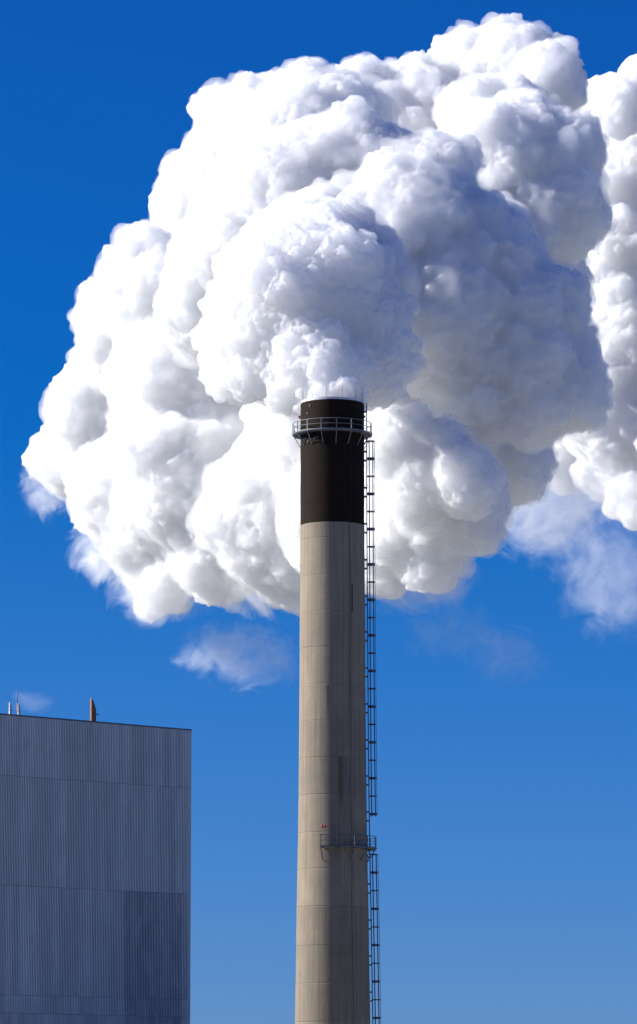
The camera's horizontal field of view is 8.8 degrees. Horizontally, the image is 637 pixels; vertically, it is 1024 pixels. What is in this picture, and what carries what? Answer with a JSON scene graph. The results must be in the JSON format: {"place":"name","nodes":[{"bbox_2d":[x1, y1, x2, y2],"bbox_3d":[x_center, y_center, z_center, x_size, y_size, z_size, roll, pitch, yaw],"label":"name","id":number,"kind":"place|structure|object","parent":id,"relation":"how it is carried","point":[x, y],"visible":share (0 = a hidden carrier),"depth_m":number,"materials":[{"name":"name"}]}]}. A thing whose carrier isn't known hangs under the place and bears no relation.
{"place":"outdoors","nodes":[
{"label":"outdoors","id":0,"kind":"place"},
{"bbox_2d":[0,713,191,1023],"bbox_3d":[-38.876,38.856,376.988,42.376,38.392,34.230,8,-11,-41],"label":"industrial building","id":1,"kind":"structure","parent":0,"point":[95,872],"depth_m":371.68,"materials":[{"name":"grey metal"}]},
{"bbox_2d":[9,702,11,713],"bbox_3d":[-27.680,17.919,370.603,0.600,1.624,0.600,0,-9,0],"label":"flue pipe","id":2,"kind":"object","parent":1,"relation":"on","point":[10,708],"visible":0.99,"depth_m":370.54,"materials":[{"name":"metal"}]},
{"bbox_2d":[90,698,98,720],"bbox_3d":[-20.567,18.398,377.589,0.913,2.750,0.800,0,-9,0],"label":"exhaust stack","id":3,"kind":"object","parent":1,"relation":"on","point":[92,712],"visible":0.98,"depth_m":377.40,"materials":[{"name":"metal"}]},
{"bbox_2d":[0,0,636,1023],"label":"sky","id":4,"kind":"structure","parent":0,"point":[217,217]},
{"label":"ground","id":5,"kind":"structure","parent":0,"visible":0},
{"bbox_2d":[292,383,380,1023],"bbox_3d":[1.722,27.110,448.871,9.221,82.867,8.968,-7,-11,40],"label":"chimney","id":6,"kind":"object","parent":5,"relation":"on","point":[332,938],"visible":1,"depth_m":446.86,"materials":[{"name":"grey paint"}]}
]}

